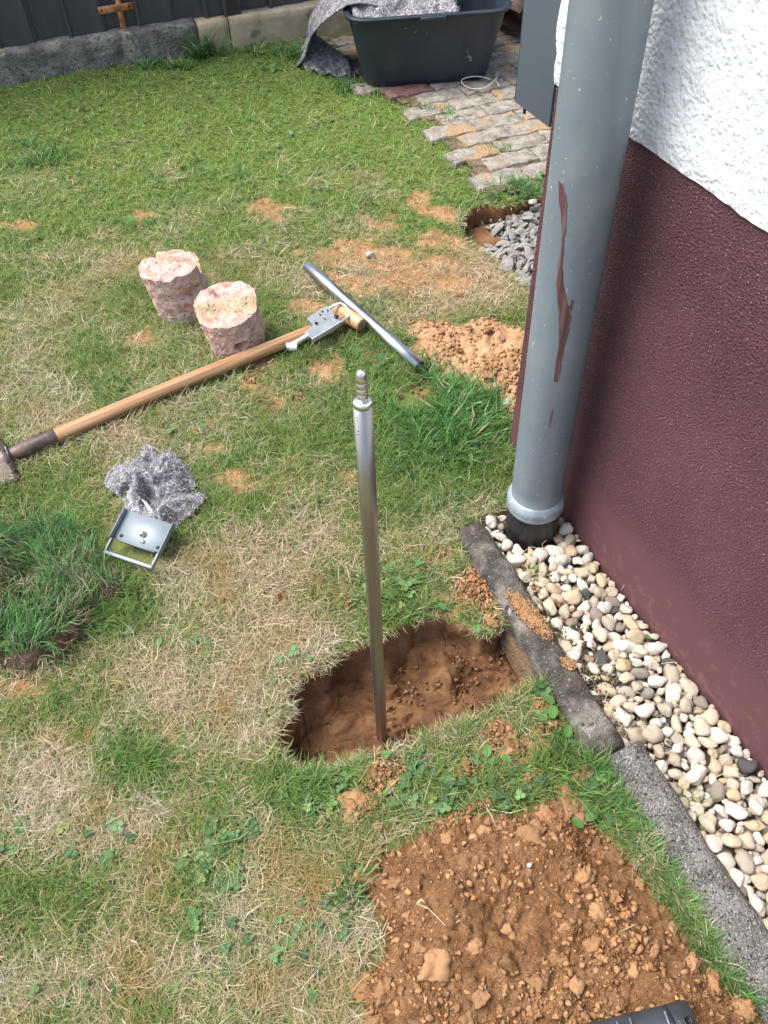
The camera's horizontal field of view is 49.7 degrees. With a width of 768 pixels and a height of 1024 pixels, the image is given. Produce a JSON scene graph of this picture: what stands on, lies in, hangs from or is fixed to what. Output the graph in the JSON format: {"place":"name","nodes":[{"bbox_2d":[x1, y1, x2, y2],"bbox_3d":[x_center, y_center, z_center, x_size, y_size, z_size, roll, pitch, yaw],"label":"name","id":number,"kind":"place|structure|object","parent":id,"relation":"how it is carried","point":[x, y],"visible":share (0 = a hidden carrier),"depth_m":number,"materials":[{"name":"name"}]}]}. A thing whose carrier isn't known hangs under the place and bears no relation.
{"place":"outdoors","nodes":[
{"label":"outdoors","id":0,"kind":"place"},
{"bbox_2d":[0,24,766,1023],"bbox_3d":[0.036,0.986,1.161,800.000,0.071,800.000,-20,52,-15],"label":"ground","id":1,"kind":"structure","parent":0,"point":[338,282],"depth_m":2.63,"materials":[{"name":"plant"}]},
{"bbox_2d":[16,924,26,932],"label":"spilled soil","id":2,"kind":"structure","parent":1,"relation":"on","point":[20,929],"depth_m":1.39,"materials":[{"name":"brown soil"}]},
{"bbox_2d":[0,496,136,680],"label":"turf sod","id":3,"kind":"structure","parent":1,"relation":"on","point":[33,636],"depth_m":1.77,"materials":[{"name":"plant"}]},
{"bbox_2d":[103,507,175,569],"bbox_3d":[-0.551,0.062,1.869,0.131,0.027,0.114,16,70,15],"label":"grey bracket","id":4,"kind":"object","parent":1,"relation":"on","point":[141,531],"visible":0.97,"depth_m":1.87,"materials":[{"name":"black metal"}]},
{"bbox_2d":[103,443,206,536],"bbox_3d":[-0.556,-0.073,1.981,0.223,0.093,0.330,-20,52,-15],"label":"felt scrap","id":5,"kind":"object","parent":1,"relation":"on","point":[151,482],"visible":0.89,"depth_m":1.98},
{"bbox_2d":[138,249,207,325],"bbox_3d":[-0.607,-0.664,2.437,0.182,0.184,0.177,-23,50,-12],"label":"stone cylinder","id":6,"kind":"object","parent":1,"relation":"on","point":[175,281],"visible":0.91,"depth_m":2.38,"materials":[{"name":"stone"}]},
{"bbox_2d":[0,0,350,87],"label":"garden wall","id":7,"kind":"structure","parent":1,"relation":"on","point":[50,57],"depth_m":3.65,"materials":[{"name":"grey stone"}]},
{"bbox_2d":[97,0,133,28],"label":"cross","id":8,"kind":"object","parent":7,"relation":"on","point":[118,7],"visible":1,"depth_m":3.55,"materials":[{"name":"wood"}]},
{"bbox_2d":[0,0,305,48],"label":"metal fence","id":9,"kind":"object","parent":7,"relation":"on","point":[23,22],"visible":1,"depth_m":3.56,"materials":[{"name":"metal"}]},
{"bbox_2d":[0,303,366,488],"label":"sledgehammer","id":10,"kind":"object","parent":1,"relation":"on","point":[64,432],"visible":0.84,"depth_m":2.19,"materials":[{"name":"brown wood"}]},
{"bbox_2d":[285,302,350,350],"bbox_3d":[-0.191,-0.522,2.342,0.072,0.026,0.251,42,60,17],"label":"zinc bracket","id":11,"kind":"object","parent":10,"relation":"on","point":[325,321],"visible":1,"depth_m":2.34,"materials":[{"name":"metal"}]},
{"bbox_2d":[193,281,264,358],"bbox_3d":[-0.427,-0.533,2.321,0.174,0.178,0.172,-23,50,-11],"label":"stone cylinder","id":12,"kind":"object","parent":1,"relation":"on","point":[229,317],"visible":0.94,"depth_m":2.27,"materials":[{"name":"beige stone"}]},
{"bbox_2d":[241,367,267,383],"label":"spilled soil","id":13,"kind":"structure","parent":1,"relation":"on","point":[254,375],"depth_m":2.28,"materials":[{"name":"brown soil"}]},
{"bbox_2d":[272,589,287,605],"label":"spilled soil","id":14,"kind":"structure","parent":1,"relation":"on","point":[278,596],"depth_m":1.80,"materials":[{"name":"brown soil"}]},
{"bbox_2d":[3,191,563,896],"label":"sandy crumbs","id":15,"kind":"object","parent":1,"relation":"on","point":[345,381],"visible":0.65,"depth_m":2.45,"materials":[{"name":"soil"}]},
{"bbox_2d":[291,391,304,404],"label":"spilled soil","id":16,"kind":"structure","parent":1,"relation":"on","point":[301,394],"depth_m":2.22,"materials":[{"name":"brown soil"}]},
{"bbox_2d":[308,615,318,623],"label":"spilled soil","id":17,"kind":"structure","parent":1,"relation":"on","point":[316,618],"depth_m":1.76,"materials":[{"name":"brown soil"}]},
{"bbox_2d":[0,38,635,1018],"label":"clover","id":18,"kind":"object","parent":1,"relation":"on","point":[308,808],"visible":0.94,"depth_m":1.49,"materials":[{"name":"green plant"}]},
{"bbox_2d":[315,814,329,830],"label":"spilled soil","id":19,"kind":"structure","parent":1,"relation":"on","point":[321,823],"depth_m":1.48,"materials":[{"name":"brown soil"}]},
{"bbox_2d":[323,876,339,889],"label":"spilled soil","id":20,"kind":"structure","parent":1,"relation":"on","point":[337,881],"depth_m":1.41,"materials":[{"name":"brown soil"}]},
{"bbox_2d":[344,600,352,610],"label":"spilled soil","id":21,"kind":"structure","parent":1,"relation":"on","point":[348,603],"depth_m":1.78,"materials":[{"name":"brown soil"}]},
{"bbox_2d":[344,952,359,967],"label":"spilled soil","id":22,"kind":"structure","parent":1,"relation":"on","point":[352,958],"depth_m":1.34,"materials":[{"name":"brown soil"}]},
{"bbox_2d":[333,786,378,824],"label":"spilled soil","id":23,"kind":"structure","parent":1,"relation":"on","point":[353,794],"depth_m":1.50,"materials":[{"name":"brown soil"}]},
{"bbox_2d":[303,262,424,371],"bbox_3d":[-0.070,-0.581,2.426,0.034,0.038,0.589,-29,55,-21],"label":"steel tube","id":24,"kind":"object","parent":1,"relation":"on","point":[334,290],"visible":0.94,"depth_m":2.39,"materials":[{"name":"silver metal"}]},
{"bbox_2d":[365,251,373,257],"bbox_3d":[-0.045,-0.825,2.658,0.029,0.019,0.024,1,50,3],"label":"stone","id":25,"kind":"object","parent":1,"relation":"on","point":[368,253],"visible":1,"depth_m":2.65,"materials":[{"name":"grey stone"}]},
{"bbox_2d":[352,350,387,365],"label":"spilled soil","id":26,"kind":"structure","parent":1,"relation":"on","point":[369,355],"depth_m":2.32,"materials":[{"name":"brown soil"}]},
{"bbox_2d":[373,824,390,837],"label":"spilled soil","id":27,"kind":"structure","parent":1,"relation":"on","point":[380,827],"depth_m":1.47,"materials":[{"name":"brown soil"}]},
{"bbox_2d":[354,753,411,797],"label":"spilled soil","id":28,"kind":"structure","parent":1,"relation":"on","point":[383,778],"depth_m":1.54,"materials":[{"name":"brown soil"}]},
{"bbox_2d":[125,171,650,827],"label":"weed leaves","id":29,"kind":"object","parent":1,"relation":"on","point":[553,709],"visible":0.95,"depth_m":1.58,"materials":[{"name":"green plant"}]},
{"bbox_2d":[277,616,531,773],"bbox_3d":[0.053,0.398,1.726,0.583,0.149,0.288,-20,52,-15],"label":"pit","id":30,"kind":"object","parent":1,"relation":"in","point":[325,698],"visible":0.64,"depth_m":1.78,"materials":[{"name":"soil"}]},
{"bbox_2d":[352,369,386,741],"bbox_3d":[-0.016,0.163,1.371,0.025,1.021,0.025,-20,52,-15],"label":"steel rod","id":31,"kind":"object","parent":30,"relation":"in","point":[362,401],"visible":0.97,"depth_m":1.20,"materials":[{"name":"silver metal"}]},
{"bbox_2d":[294,650,507,766],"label":"loose soil","id":32,"kind":"structure","parent":30,"relation":"in","point":[437,683],"depth_m":1.78,"materials":[{"name":"brown soil"}]},
{"bbox_2d":[272,615,533,774],"bbox_3d":[0.027,0.348,1.670,0.551,0.024,0.306,-20,52,-15],"label":"rim thatch","id":33,"kind":"object","parent":30,"relation":"on","point":[492,630],"visible":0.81,"depth_m":1.64,"materials":[{"name":"plant"}]},
{"bbox_2d":[393,378,434,405],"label":"spilled soil","id":34,"kind":"structure","parent":1,"relation":"on","point":[411,391],"depth_m":2.23,"materials":[{"name":"brown soil"}]},
{"bbox_2d":[426,544,456,565],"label":"spilled soil","id":35,"kind":"structure","parent":1,"relation":"on","point":[440,555],"depth_m":1.87,"materials":[{"name":"brown soil"}]},
{"bbox_2d":[427,797,494,833],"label":"spilled soil","id":36,"kind":"structure","parent":1,"relation":"on","point":[461,818],"depth_m":1.48,"materials":[{"name":"brown soil"}]},
{"bbox_2d":[456,290,465,298],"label":"spilled soil","id":37,"kind":"structure","parent":1,"relation":"on","point":[458,294],"depth_m":2.51,"materials":[{"name":"brown soil"}]},
{"bbox_2d":[402,315,524,426],"bbox_3d":[0.322,-0.414,2.281,0.414,0.081,0.677,-20,52,-15],"label":"soil pile","id":38,"kind":"object","parent":1,"relation":"on","point":[492,344],"visible":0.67,"depth_m":2.31,"materials":[{"name":"brown soil"}]},
{"bbox_2d":[451,756,483,786],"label":"spilled soil","id":39,"kind":"structure","parent":1,"relation":"on","point":[467,764],"depth_m":1.54,"materials":[{"name":"brown soil"}]},
{"bbox_2d":[447,566,498,614],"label":"spilled soil","id":40,"kind":"structure","parent":1,"relation":"on","point":[476,590],"depth_m":1.80,"materials":[{"name":"brown soil"}]},
{"bbox_2d":[484,613,499,629],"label":"spilled soil","id":41,"kind":"structure","parent":1,"relation":"on","point":[493,622],"depth_m":1.75,"materials":[{"name":"brown soil"}]},
{"bbox_2d":[479,715,519,751],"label":"spilled soil","id":42,"kind":"structure","parent":1,"relation":"on","point":[507,734],"depth_m":1.58,"materials":[{"name":"brown soil"}]},
{"bbox_2d":[460,197,541,287],"bbox_3d":[0.483,-0.841,2.780,0.492,0.178,0.714,3,50,4],"label":"pit","id":43,"kind":"object","parent":1,"relation":"in","point":[474,217],"visible":0.08,"depth_m":2.88,"materials":[{"name":"soil"}]},
{"bbox_2d":[459,196,541,287],"bbox_3d":[0.459,-0.931,2.747,0.450,0.027,0.713,12,51,11],"label":"rim thatch","id":44,"kind":"object","parent":43,"relation":"on","point":[466,213],"visible":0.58,"depth_m":2.79,"materials":[{"name":"plant"}]},
{"bbox_2d":[465,203,540,288],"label":"gravel","id":45,"kind":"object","parent":43,"relation":"in","point":[512,239],"visible":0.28,"depth_m":2.79,"materials":[{"name":"grey gravel"}]},
{"bbox_2d":[528,199,536,204],"bbox_3d":[0.511,-1.066,2.850,0.032,0.019,0.027,-20,52,-15],"label":"stone","id":46,"kind":"object","parent":45,"relation":"on","point":[532,201],"visible":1,"depth_m":2.84,"materials":[{"name":"grey stone"}]},
{"bbox_2d":[502,398,510,406],"bbox_3d":[0.322,-0.284,2.166,0.035,0.019,0.026,-20,52,-15],"label":"stone","id":47,"kind":"object","parent":1,"relation":"on","point":[507,401],"visible":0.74,"depth_m":2.16,"materials":[{"name":"white stone"}]},
{"bbox_2d":[497,740,526,760],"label":"spilled soil","id":48,"kind":"structure","parent":1,"relation":"on","point":[510,747],"depth_m":1.56,"materials":[{"name":"brown soil"}]},
{"bbox_2d":[521,768,542,784],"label":"spilled soil","id":49,"kind":"structure","parent":1,"relation":"on","point":[529,775],"depth_m":1.52,"materials":[{"name":"brown soil"}]},
{"bbox_2d":[457,523,624,762],"bbox_3d":[0.310,0.323,1.831,0.090,0.296,0.606,-18,52,-13],"label":"edging stone","id":50,"kind":"object","parent":1,"relation":"on","point":[525,649],"visible":0.54,"depth_m":1.70,"materials":[{"name":"concrete"}]},
{"bbox_2d":[504,588,553,640],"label":"loose soil","id":51,"kind":"structure","parent":50,"relation":"on","point":[530,615],"depth_m":1.73,"materials":[{"name":"brown soil"}]},
{"bbox_2d":[559,655,576,670],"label":"loose soil","id":52,"kind":"structure","parent":50,"relation":"on","point":[568,662],"depth_m":1.66,"materials":[{"name":"brown soil"}]},
{"bbox_2d":[530,696,557,714],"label":"spilled soil","id":53,"kind":"structure","parent":1,"relation":"on","point":[538,704],"depth_m":1.62,"materials":[{"name":"brown soil"}]},
{"bbox_2d":[536,719,563,737],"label":"spilled soil","id":54,"kind":"structure","parent":1,"relation":"on","point":[552,727],"depth_m":1.59,"materials":[{"name":"brown soil"}]},
{"bbox_2d":[348,780,765,1023],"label":"soil heap","id":55,"kind":"object","parent":1,"relation":"on","point":[543,939],"visible":0.93,"depth_m":1.32,"materials":[{"name":"brown soil"}]},
{"bbox_2d":[586,1000,697,1023],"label":"cordless tool","id":56,"kind":"object","parent":55,"relation":"on","point":[679,1012],"visible":1,"depth_m":1.17,"materials":[{"name":"plastic"}]},
{"bbox_2d":[564,763,593,787],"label":"spilled soil","id":57,"kind":"structure","parent":1,"relation":"on","point":[574,775],"depth_m":1.53,"materials":[{"name":"brown soil"}]},
{"bbox_2d":[484,515,767,929],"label":"pebble strip","id":58,"kind":"object","parent":1,"relation":"on","point":[679,729],"visible":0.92,"depth_m":1.63,"materials":[{"name":"stone"}]},
{"bbox_2d":[417,532,767,931],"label":"dry stalks","id":59,"kind":"object","parent":58,"relation":"on","point":[651,757],"visible":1,"depth_m":1.55,"materials":[{"name":"beige plant"}]},
{"bbox_2d":[509,554,723,831],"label":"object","id":60,"kind":"object","parent":58,"relation":"on","point":[610,694],"visible":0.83,"depth_m":1.65,"materials":[{"name":"green plant"}]},
{"bbox_2d":[510,0,767,779],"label":"house","id":61,"kind":"structure","parent":1,"relation":"on","point":[664,513],"depth_m":1.37,"materials":[{"name":"paint"}]},
{"bbox_2d":[514,0,561,126],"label":"wall cabinet","id":62,"kind":"object","parent":61,"relation":"attached to","point":[535,91],"depth_m":1.46,"materials":[{"name":"grey metal"}]},
{"bbox_2d":[514,0,524,100],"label":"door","id":63,"kind":"structure","parent":62,"relation":"in","point":[524,0],"depth_m":1.50,"materials":[{"name":"grey metal"}]},
{"bbox_2d":[505,0,653,552],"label":"downpipe","id":64,"kind":"object","parent":61,"relation":"attached to","point":[604,45],"visible":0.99,"depth_m":1.32,"materials":[{"name":"grey plastic"}]},
{"bbox_2d":[547,725,767,1020],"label":"kerb grass","id":65,"kind":"structure","parent":1,"relation":"on","point":[730,971],"depth_m":1.40,"materials":[{"name":"green plant"}]},
{"bbox_2d":[605,741,767,1023],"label":"edging stone","id":66,"kind":"object","parent":1,"relation":"on","point":[740,919],"visible":0.52,"depth_m":1.40,"materials":[{"name":"grey concrete"}]},
{"bbox_2d":[320,24,550,193],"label":"paved path","id":67,"kind":"structure","parent":0,"point":[488,112],"depth_m":3.26,"materials":[{"name":"grey stone"}]},
{"bbox_2d":[343,0,511,86],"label":"mortar tub","id":68,"kind":"object","parent":67,"relation":"on","point":[391,50],"visible":0.96,"depth_m":3.33,"materials":[{"name":"black plastic"}]},
{"bbox_2d":[296,0,471,77],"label":"felt sheet","id":69,"kind":"object","parent":68,"relation":"in","point":[318,53],"visible":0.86,"depth_m":3.35,"materials":[{"name":"grey fabric"}]},
{"bbox_2d":[461,71,499,89],"bbox_3d":[0.420,-1.784,3.432,0.185,0.017,0.132,-20,52,-15],"label":"wire","id":70,"kind":"object","parent":67,"relation":"on","point":[496,75],"visible":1,"depth_m":3.43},
{"bbox_2d":[428,102,542,198],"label":"path grass","id":71,"kind":"structure","parent":67,"relation":"on","point":[522,183],"depth_m":2.92,"materials":[{"name":"green plant"}]},
{"bbox_2d":[502,11,521,33],"bbox_3d":[0.587,-2.309,3.805,0.260,0.078,0.360,-34,61,-21],"label":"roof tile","id":72,"kind":"object","parent":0,"point":[511,21],"visible":0.08,"depth_m":3.71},
{"bbox_2d":[508,9,522,20],"bbox_3d":[0.630,-2.335,3.760,0.260,0.078,0.360,-27,58,-16],"label":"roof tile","id":73,"kind":"object","parent":72,"relation":"on","point":[516,14],"visible":0.02,"depth_m":3.67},
{"bbox_2d":[510,0,523,12],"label":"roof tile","id":74,"kind":"object","parent":73,"relation":"on","point":[517,5],"visible":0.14,"depth_m":3.59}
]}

